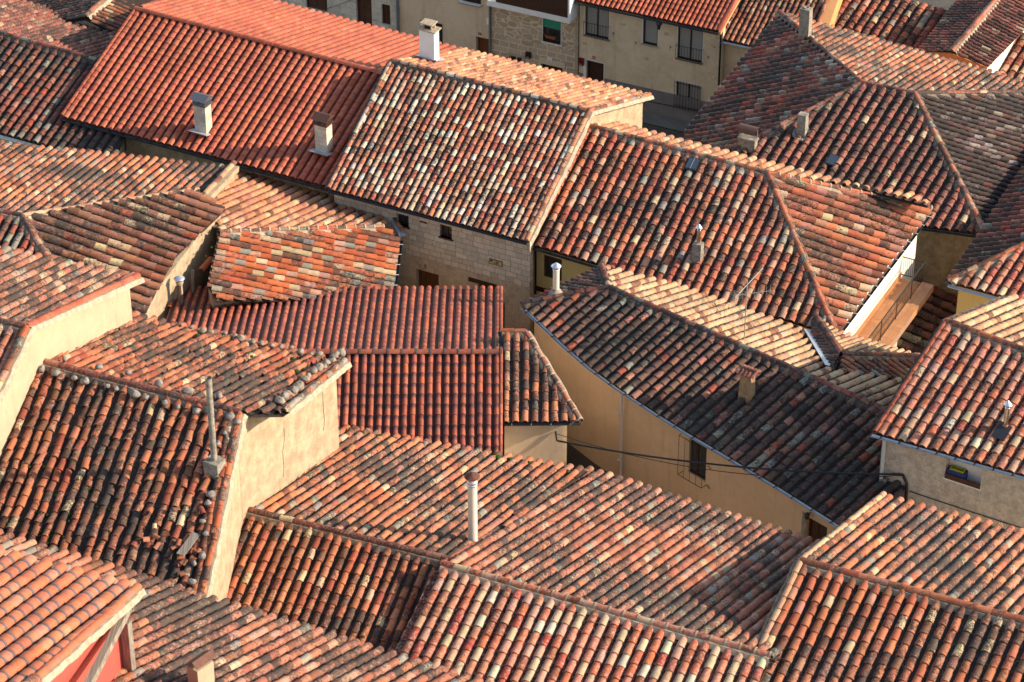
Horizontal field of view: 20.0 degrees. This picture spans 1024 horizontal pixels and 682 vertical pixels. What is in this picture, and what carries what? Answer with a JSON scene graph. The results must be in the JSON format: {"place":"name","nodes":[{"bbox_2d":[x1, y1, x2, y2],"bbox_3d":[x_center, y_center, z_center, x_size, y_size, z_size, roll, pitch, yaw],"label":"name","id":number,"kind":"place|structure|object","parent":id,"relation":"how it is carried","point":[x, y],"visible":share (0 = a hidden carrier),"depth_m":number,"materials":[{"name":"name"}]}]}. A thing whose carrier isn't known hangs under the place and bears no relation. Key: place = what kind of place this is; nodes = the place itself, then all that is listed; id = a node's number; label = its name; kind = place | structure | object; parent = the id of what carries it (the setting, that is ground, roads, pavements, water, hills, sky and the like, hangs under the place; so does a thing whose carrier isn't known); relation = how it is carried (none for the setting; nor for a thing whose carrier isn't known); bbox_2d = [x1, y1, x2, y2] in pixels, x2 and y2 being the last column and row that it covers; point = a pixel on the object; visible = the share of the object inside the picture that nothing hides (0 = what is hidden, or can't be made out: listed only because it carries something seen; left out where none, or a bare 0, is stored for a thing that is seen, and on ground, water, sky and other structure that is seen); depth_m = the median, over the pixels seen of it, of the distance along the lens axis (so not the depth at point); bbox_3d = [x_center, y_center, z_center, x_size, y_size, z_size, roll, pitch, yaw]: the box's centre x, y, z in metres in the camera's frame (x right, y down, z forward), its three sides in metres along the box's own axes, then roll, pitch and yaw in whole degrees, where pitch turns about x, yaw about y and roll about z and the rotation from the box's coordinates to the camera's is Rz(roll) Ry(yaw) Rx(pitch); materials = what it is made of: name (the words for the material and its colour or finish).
{"place":"outdoors","nodes":[
{"label":"outdoors","id":0,"kind":"place"},
{"bbox_2d":[26,0,954,138],"bbox_3d":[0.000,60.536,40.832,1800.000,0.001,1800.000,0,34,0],"label":"ground","id":1,"kind":"structure","parent":0,"point":[945,4],"depth_m":157.48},
{"bbox_2d":[0,0,125,155],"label":"house","id":2,"kind":"structure","parent":1,"relation":"on","point":[48,59],"depth_m":127.96,"materials":[{"name":"tile"}]},
{"bbox_2d":[0,246,144,457],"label":"house","id":3,"kind":"structure","parent":1,"relation":"on","point":[49,308],"depth_m":95.56,"materials":[{"name":"ceramic"}]},
{"bbox_2d":[0,547,146,681],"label":"house","id":4,"kind":"structure","parent":1,"relation":"on","point":[59,622],"depth_m":78.47,"materials":[{"name":"tile"}]},
{"bbox_2d":[27,0,152,31],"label":"house","id":5,"kind":"structure","parent":1,"relation":"on","point":[111,15],"depth_m":134.55,"materials":[{"name":"ceramic"}]},
{"bbox_2d":[0,140,238,320],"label":"house","id":6,"kind":"structure","parent":1,"relation":"on","point":[97,208],"depth_m":114.27,"materials":[{"name":"tile"}]},
{"bbox_2d":[0,311,351,601],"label":"house","id":7,"kind":"structure","parent":1,"relation":"on","point":[125,456],"depth_m":92.37,"materials":[{"name":"tile"}]},
{"bbox_2d":[39,365,44,372],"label":"stone","id":8,"kind":"object","parent":7,"relation":"on","point":[41,368],"visible":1,"depth_m":93.92,"materials":[{"name":"stone"}]},
{"bbox_2d":[51,369,60,376],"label":"stone","id":9,"kind":"object","parent":7,"relation":"on","point":[56,372],"visible":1,"depth_m":93.74,"materials":[{"name":"stone"}]},
{"bbox_2d":[80,377,88,384],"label":"stone","id":10,"kind":"object","parent":7,"relation":"on","point":[84,381],"visible":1,"depth_m":93.36,"materials":[{"name":"stone"}]},
{"bbox_2d":[95,363,102,369],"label":"stone","id":11,"kind":"object","parent":7,"relation":"on","point":[99,366],"visible":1,"depth_m":94.04,"materials":[{"name":"stone"}]},
{"bbox_2d":[125,370,131,375],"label":"stone","id":12,"kind":"object","parent":7,"relation":"on","point":[128,372],"visible":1,"depth_m":93.86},
{"bbox_2d":[130,389,140,398],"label":"stone","id":13,"kind":"object","parent":7,"relation":"on","point":[134,393],"visible":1,"depth_m":92.76,"materials":[{"name":"stone"}]},
{"bbox_2d":[143,537,149,541],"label":"broken tile","id":14,"kind":"object","parent":7,"relation":"on","point":[146,539],"visible":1,"depth_m":89.50,"materials":[{"name":"ceramic"}]},
{"bbox_2d":[145,506,153,513],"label":"broken tile","id":15,"kind":"object","parent":7,"relation":"on","point":[150,509],"visible":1,"depth_m":90.11,"materials":[{"name":"ceramic"}]},
{"bbox_2d":[152,533,159,539],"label":"broken tile","id":16,"kind":"object","parent":7,"relation":"on","point":[156,536],"visible":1,"depth_m":89.52,"materials":[{"name":"ceramic"}]},
{"bbox_2d":[153,542,160,549],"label":"broken tile","id":17,"kind":"object","parent":7,"relation":"on","point":[156,545],"visible":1,"depth_m":89.33,"materials":[{"name":"ceramic"}]},
{"bbox_2d":[155,379,162,386],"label":"stone","id":18,"kind":"object","parent":7,"relation":"on","point":[158,382],"visible":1,"depth_m":93.19,"materials":[{"name":"stone"}]},
{"bbox_2d":[163,530,169,536],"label":"broken tile","id":19,"kind":"object","parent":7,"relation":"on","point":[165,533],"visible":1,"depth_m":89.51,"materials":[{"name":"ceramic"}]},
{"bbox_2d":[175,539,182,546],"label":"broken tile","id":20,"kind":"object","parent":7,"relation":"on","point":[179,542],"visible":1,"depth_m":89.22,"materials":[{"name":"ceramic"}]},
{"bbox_2d":[177,555,184,559],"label":"broken tile","id":21,"kind":"object","parent":7,"relation":"on","point":[179,557],"visible":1,"depth_m":88.90,"materials":[{"name":"ceramic"}]},
{"bbox_2d":[181,387,193,393],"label":"stone","id":22,"kind":"object","parent":7,"relation":"on","point":[187,390],"visible":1,"depth_m":92.86,"materials":[{"name":"stone"}]},
{"bbox_2d":[176,532,199,555],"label":"board","id":23,"kind":"object","parent":7,"relation":"on","point":[189,542],"visible":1,"depth_m":89.08,"materials":[{"name":"wood"}]},
{"bbox_2d":[187,578,196,584],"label":"stone","id":24,"kind":"object","parent":7,"relation":"on","point":[190,581],"visible":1,"depth_m":88.31,"materials":[{"name":"stone"}]},
{"bbox_2d":[189,556,196,562],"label":"broken tile","id":25,"kind":"object","parent":7,"relation":"on","point":[192,558],"visible":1,"depth_m":88.82,"materials":[{"name":"ceramic"}]},
{"bbox_2d":[192,408,199,414],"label":"stone","id":26,"kind":"object","parent":7,"relation":"on","point":[196,411],"visible":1,"depth_m":92.02,"materials":[{"name":"stone"}]},
{"bbox_2d":[198,551,205,559],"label":"stone","id":27,"kind":"object","parent":7,"relation":"on","point":[202,555],"visible":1,"depth_m":88.79,"materials":[{"name":"stone"}]},
{"bbox_2d":[198,506,205,513],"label":"broken tile","id":28,"kind":"object","parent":7,"relation":"on","point":[201,509],"visible":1,"depth_m":89.81,"materials":[{"name":"ceramic"}]},
{"bbox_2d":[199,327,206,333],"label":"stone","id":29,"kind":"object","parent":7,"relation":"on","point":[202,330],"visible":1,"depth_m":99.08,"materials":[{"name":"stone"}]},
{"bbox_2d":[204,499,211,505],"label":"stone","id":30,"kind":"object","parent":7,"relation":"on","point":[207,502],"visible":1,"depth_m":89.91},
{"bbox_2d":[206,490,215,497],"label":"stone","id":31,"kind":"object","parent":7,"relation":"on","point":[210,493],"visible":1,"depth_m":90.07,"materials":[{"name":"stone"}]},
{"bbox_2d":[216,392,222,398],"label":"stone","id":32,"kind":"object","parent":7,"relation":"on","point":[219,395],"visible":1,"depth_m":92.79,"materials":[{"name":"stone"}]},
{"bbox_2d":[226,412,234,419],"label":"stone","id":33,"kind":"object","parent":7,"relation":"on","point":[230,415],"visible":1,"depth_m":91.69,"materials":[{"name":"stone"}]},
{"bbox_2d":[234,418,241,424],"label":"stone","id":34,"kind":"object","parent":7,"relation":"on","point":[237,421],"visible":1,"depth_m":91.55,"materials":[{"name":"stone"}]},
{"bbox_2d":[237,334,244,341],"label":"stone","id":35,"kind":"object","parent":7,"relation":"on","point":[240,338],"visible":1,"depth_m":98.80,"materials":[{"name":"stone"}]},
{"bbox_2d":[274,396,285,404],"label":"stone","id":36,"kind":"object","parent":7,"relation":"on","point":[278,400],"visible":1,"depth_m":92.99,"materials":[{"name":"stone"}]},
{"bbox_2d":[280,391,289,400],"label":"stone","id":37,"kind":"object","parent":7,"relation":"on","point":[285,394],"visible":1,"depth_m":93.49,"materials":[{"name":"stone"}]},
{"bbox_2d":[290,385,298,393],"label":"stone","id":38,"kind":"object","parent":7,"relation":"on","point":[293,389],"visible":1,"depth_m":94.17,"materials":[{"name":"stone"}]},
{"bbox_2d":[294,383,303,391],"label":"stone","id":39,"kind":"object","parent":7,"relation":"on","point":[300,386],"visible":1,"depth_m":94.44,"materials":[{"name":"stone"}]},
{"bbox_2d":[298,348,303,354],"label":"stone","id":40,"kind":"object","parent":7,"relation":"on","point":[300,351],"visible":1,"depth_m":98.19,"materials":[{"name":"stone"}]},
{"bbox_2d":[300,375,309,381],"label":"stone","id":41,"kind":"object","parent":7,"relation":"on","point":[304,378],"visible":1,"depth_m":95.39,"materials":[{"name":"stone"}]},
{"bbox_2d":[309,367,317,373],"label":"stone","id":42,"kind":"object","parent":7,"relation":"on","point":[313,370],"visible":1,"depth_m":96.33,"materials":[{"name":"stone"}]},
{"bbox_2d":[315,350,322,356],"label":"stone","id":43,"kind":"object","parent":7,"relation":"on","point":[318,352],"visible":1,"depth_m":98.25,"materials":[{"name":"stone"}]},
{"bbox_2d":[315,363,323,371],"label":"stone","id":44,"kind":"object","parent":7,"relation":"on","point":[320,366],"visible":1,"depth_m":96.65,"materials":[{"name":"stone"}]},
{"bbox_2d":[323,359,330,364],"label":"stone","id":45,"kind":"object","parent":7,"relation":"on","point":[326,361],"visible":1,"depth_m":97.35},
{"bbox_2d":[328,357,336,362],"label":"stone","id":46,"kind":"object","parent":7,"relation":"on","point":[332,359],"visible":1,"depth_m":97.64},
{"bbox_2d":[329,353,338,358],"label":"stone","id":47,"kind":"object","parent":7,"relation":"on","point":[333,355],"visible":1,"depth_m":98.20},
{"bbox_2d":[337,348,345,356],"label":"stone","id":48,"kind":"object","parent":7,"relation":"on","point":[342,351],"visible":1,"depth_m":98.46,"materials":[{"name":"stone"}]},
{"bbox_2d":[0,529,493,681],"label":"house","id":49,"kind":"structure","parent":1,"relation":"on","point":[185,635],"depth_m":83.75,"materials":[{"name":"tile"}]},
{"bbox_2d":[59,0,462,196],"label":"house","id":50,"kind":"structure","parent":1,"relation":"on","point":[277,90],"depth_m":125.41,"materials":[{"name":"ceramic"}]},
{"bbox_2d":[207,170,405,308],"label":"house","id":51,"kind":"structure","parent":1,"relation":"on","point":[280,240],"depth_m":115.81,"materials":[{"name":"ceramic"}]},
{"bbox_2d":[191,256,212,293],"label":"wooden frame","id":52,"kind":"object","parent":51,"relation":"attached to","point":[206,263],"visible":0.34,"depth_m":113.77,"materials":[{"name":"brown"}]},
{"bbox_2d":[166,285,504,455],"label":"house","id":53,"kind":"structure","parent":1,"relation":"on","point":[428,362],"depth_m":107.98,"materials":[{"name":"tile"}]},
{"bbox_2d":[173,275,184,305],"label":"flue pipe","id":54,"kind":"object","parent":53,"relation":"attached to","point":[179,279],"visible":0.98,"depth_m":111.88,"materials":[{"name":"metal"}]},
{"bbox_2d":[274,0,399,32],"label":"house","id":55,"kind":"structure","parent":1,"relation":"on","point":[382,13],"depth_m":152.46,"materials":[{"name":"paint"}]},
{"bbox_2d":[307,0,326,10],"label":"door","id":56,"kind":"structure","parent":55,"relation":"in","point":[317,4],"depth_m":153.60,"materials":[{"name":"wood"}]},
{"bbox_2d":[357,0,371,25],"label":"door","id":57,"kind":"structure","parent":55,"relation":"in","point":[364,6],"depth_m":152.52,"materials":[{"name":"brown wood"}]},
{"bbox_2d":[383,4,389,23],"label":"shutter window","id":58,"kind":"structure","parent":55,"relation":"in","point":[386,8],"depth_m":151.93,"materials":[{"name":"wood"}]},
{"bbox_2d":[227,424,588,652],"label":"house","id":59,"kind":"structure","parent":1,"relation":"on","point":[360,536],"depth_m":94.25,"materials":[{"name":"ceramic"}]},
{"bbox_2d":[2,215,993,544],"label":"moss","id":60,"kind":"object","parent":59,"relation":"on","point":[348,429],"visible":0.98,"depth_m":96.47,"materials":[{"name":"plant"}]},
{"bbox_2d":[399,0,491,53],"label":"house","id":61,"kind":"structure","parent":1,"relation":"on","point":[463,23],"depth_m":150.25,"materials":[{"name":"paint"}]},
{"bbox_2d":[420,20,442,44],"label":"window","id":62,"kind":"structure","parent":61,"relation":"in","point":[437,24],"depth_m":150.89,"materials":[{"name":"black glass"}]},
{"bbox_2d":[458,0,481,6],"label":"window","id":63,"kind":"structure","parent":61,"relation":"in","point":[469,2],"depth_m":148.92,"materials":[{"name":"white paint"}]},
{"bbox_2d":[478,37,488,53],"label":"door","id":64,"kind":"structure","parent":61,"relation":"in","point":[483,43],"depth_m":150.38,"materials":[{"name":"brown wood"}]},
{"bbox_2d":[325,18,653,335],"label":"house","id":65,"kind":"structure","parent":1,"relation":"on","point":[466,154],"depth_m":119.81,"materials":[{"name":"tile"}]},
{"bbox_2d":[398,214,409,228],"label":"window","id":66,"kind":"structure","parent":65,"relation":"in","point":[403,219],"depth_m":119.51,"materials":[{"name":"black glass"}]},
{"bbox_2d":[419,270,438,288],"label":"door","id":67,"kind":"structure","parent":65,"relation":"in","point":[425,278],"depth_m":120.65,"materials":[{"name":"brown wood"}]},
{"bbox_2d":[438,224,452,241],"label":"window","id":68,"kind":"structure","parent":65,"relation":"in","point":[446,230],"depth_m":118.78,"materials":[{"name":"black glass"}]},
{"bbox_2d":[489,258,502,266],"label":"street sign","id":69,"kind":"object","parent":65,"relation":"attached to","point":[496,262],"visible":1,"depth_m":118.17,"materials":[{"name":"beige ceramic"}]},
{"bbox_2d":[487,0,579,75],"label":"house","id":70,"kind":"structure","parent":1,"relation":"on","point":[518,29],"depth_m":148.13,"materials":[{"name":"beige stone"}]},
{"bbox_2d":[510,55,521,61],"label":"window","id":71,"kind":"structure","parent":70,"relation":"in","point":[518,59],"depth_m":149.72,"materials":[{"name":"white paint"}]},
{"bbox_2d":[525,51,530,58],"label":"mailbox","id":72,"kind":"object","parent":70,"relation":"attached to","point":[527,55],"visible":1,"depth_m":148.94,"materials":[{"name":"black metal"}]},
{"bbox_2d":[545,34,555,39],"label":"flower box","id":73,"kind":"object","parent":70,"relation":"hanging from","point":[549,36],"visible":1,"depth_m":147.68,"materials":[{"name":"ceramic"}]},
{"bbox_2d":[541,18,561,46],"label":"window","id":74,"kind":"structure","parent":70,"relation":"in","point":[551,27],"depth_m":147.76,"materials":[{"name":"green glass"}]},
{"bbox_2d":[543,64,561,71],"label":"door","id":75,"kind":"structure","parent":70,"relation":"in","point":[544,65],"depth_m":149.10,"materials":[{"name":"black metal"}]},
{"bbox_2d":[498,328,583,466],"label":"house","id":76,"kind":"structure","parent":1,"relation":"on","point":[540,408],"depth_m":106.61,"materials":[{"name":"tile"}]},
{"bbox_2d":[395,465,820,681],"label":"house","id":77,"kind":"structure","parent":1,"relation":"on","point":[591,575],"depth_m":91.19,"materials":[{"name":"tile"}]},
{"bbox_2d":[574,0,740,121],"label":"house","id":78,"kind":"structure","parent":1,"relation":"on","point":[677,59],"depth_m":145.56,"materials":[{"name":"paint"}]},
{"bbox_2d":[578,57,584,65],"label":"mailbox","id":79,"kind":"object","parent":78,"relation":"attached to","point":[580,61],"visible":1,"depth_m":147.74,"materials":[{"name":"red metal"}]},
{"bbox_2d":[587,60,603,81],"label":"door","id":80,"kind":"structure","parent":78,"relation":"in","point":[595,69],"depth_m":148.01,"materials":[{"name":"wood"}]},
{"bbox_2d":[583,4,609,41],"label":"window","id":81,"kind":"structure","parent":78,"relation":"in","point":[597,22],"depth_m":146.36,"materials":[{"name":"glass"}]},
{"bbox_2d":[641,17,658,47],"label":"window","id":82,"kind":"structure","parent":78,"relation":"in","point":[651,30],"depth_m":145.29,"materials":[{"name":"white paint"}]},
{"bbox_2d":[656,20,662,29],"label":"wall lamp","id":83,"kind":"object","parent":78,"relation":"attached to","point":[659,24],"visible":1,"depth_m":144.02,"materials":[{"name":"black metal"}]},
{"bbox_2d":[648,101,696,110],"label":"cable","id":84,"kind":"object","parent":78,"relation":"attached to","point":[671,105],"visible":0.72,"depth_m":146.78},
{"bbox_2d":[673,80,700,110],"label":"window","id":85,"kind":"structure","parent":78,"relation":"in","point":[685,89],"depth_m":146.03,"materials":[{"name":"white paint"}]},
{"bbox_2d":[675,24,703,64],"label":"window","id":86,"kind":"structure","parent":78,"relation":"in","point":[689,41],"depth_m":144.58,"materials":[{"name":"glass"}]},
{"bbox_2d":[642,111,689,133],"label":"pavement","id":87,"kind":"structure","parent":1,"relation":"on","point":[664,121],"depth_m":146.75,"materials":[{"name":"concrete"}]},
{"bbox_2d":[520,263,919,542],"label":"house","id":88,"kind":"structure","parent":1,"relation":"on","point":[641,364],"depth_m":108.03,"materials":[{"name":"tile"}]},
{"bbox_2d":[677,433,709,488],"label":"window","id":89,"kind":"structure","parent":88,"relation":"in","point":[698,453],"depth_m":107.23,"materials":[{"name":"brown glass"}]},
{"bbox_2d":[728,268,771,337],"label":"antenna","id":90,"kind":"object","parent":88,"relation":"on","point":[750,293],"visible":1,"depth_m":107.77,"materials":[{"name":"metal"}]},
{"bbox_2d":[804,512,810,519],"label":"wall lamp","id":91,"kind":"object","parent":88,"relation":"attached to","point":[806,515],"visible":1,"depth_m":103.46,"materials":[{"name":"black metal"}]},
{"bbox_2d":[808,518,826,542],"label":"door","id":92,"kind":"structure","parent":88,"relation":"in","point":[817,530],"depth_m":104.09,"materials":[{"name":"brown wood"}]},
{"bbox_2d":[532,121,933,346],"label":"house","id":93,"kind":"structure","parent":1,"relation":"on","point":[834,252],"depth_m":116.76,"materials":[{"name":"tile"}]},
{"bbox_2d":[544,255,561,280],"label":"window","id":94,"kind":"structure","parent":93,"relation":"in","point":[548,260],"depth_m":118.00,"materials":[{"name":"black glass"}]},
{"bbox_2d":[716,0,842,80],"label":"house","id":95,"kind":"structure","parent":1,"relation":"on","point":[750,20],"depth_m":143.81,"materials":[{"name":"tile"}]},
{"bbox_2d":[684,5,1023,296],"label":"house","id":96,"kind":"structure","parent":1,"relation":"on","point":[941,135],"depth_m":126.70,"materials":[{"name":"ceramic"}]},
{"bbox_2d":[757,491,1023,681],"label":"house","id":97,"kind":"structure","parent":1,"relation":"on","point":[882,586],"depth_m":89.28,"materials":[{"name":"tile"}]},
{"bbox_2d":[897,279,957,352],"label":"house","id":98,"kind":"structure","parent":1,"relation":"on","point":[938,307],"depth_m":122.54,"materials":[{"name":"tile"}]},
{"bbox_2d":[834,0,1023,80],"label":"house","id":99,"kind":"structure","parent":1,"relation":"on","point":[908,23],"depth_m":143.37,"materials":[{"name":"tile"}]},
{"bbox_2d":[871,294,1023,531],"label":"house","id":100,"kind":"structure","parent":1,"relation":"on","point":[957,399],"depth_m":101.53,"materials":[{"name":"tile"}]},
{"bbox_2d":[555,431,890,474],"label":"cable","id":101,"kind":"object","parent":100,"relation":"attached to","point":[557,440],"visible":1,"depth_m":104.62,"materials":[{"name":"rubber"}]},
{"bbox_2d":[557,434,889,477],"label":"cable","id":102,"kind":"object","parent":101,"relation":"hanging from","point":[709,469],"visible":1,"depth_m":105.14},
{"bbox_2d":[891,473,907,502],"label":"cable","id":103,"kind":"object","parent":100,"relation":"attached to","point":[906,484],"visible":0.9,"depth_m":102.39,"materials":[{"name":"rubber"}]},
{"bbox_2d":[947,465,967,478],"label":"crate","id":104,"kind":"object","parent":100,"relation":"on","point":[954,470],"visible":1,"depth_m":101.17,"materials":[{"name":"blue plastic"}]},
{"bbox_2d":[909,491,1021,527],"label":"cable","id":105,"kind":"object","parent":100,"relation":"attached to","point":[964,509],"visible":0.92,"depth_m":101.69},
{"bbox_2d":[918,0,1023,72],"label":"house","id":106,"kind":"structure","parent":1,"relation":"on","point":[983,33],"depth_m":139.70,"materials":[{"name":"ceramic"}]},
{"bbox_2d":[945,166,1023,313],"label":"house","id":107,"kind":"structure","parent":1,"relation":"on","point":[989,266],"depth_m":118.01,"materials":[{"name":"ceramic"}]},
{"bbox_2d":[642,122,683,132],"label":"cable","id":108,"kind":"object","parent":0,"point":[662,127],"visible":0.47,"depth_m":146.25,"materials":[{"name":"rubber"}]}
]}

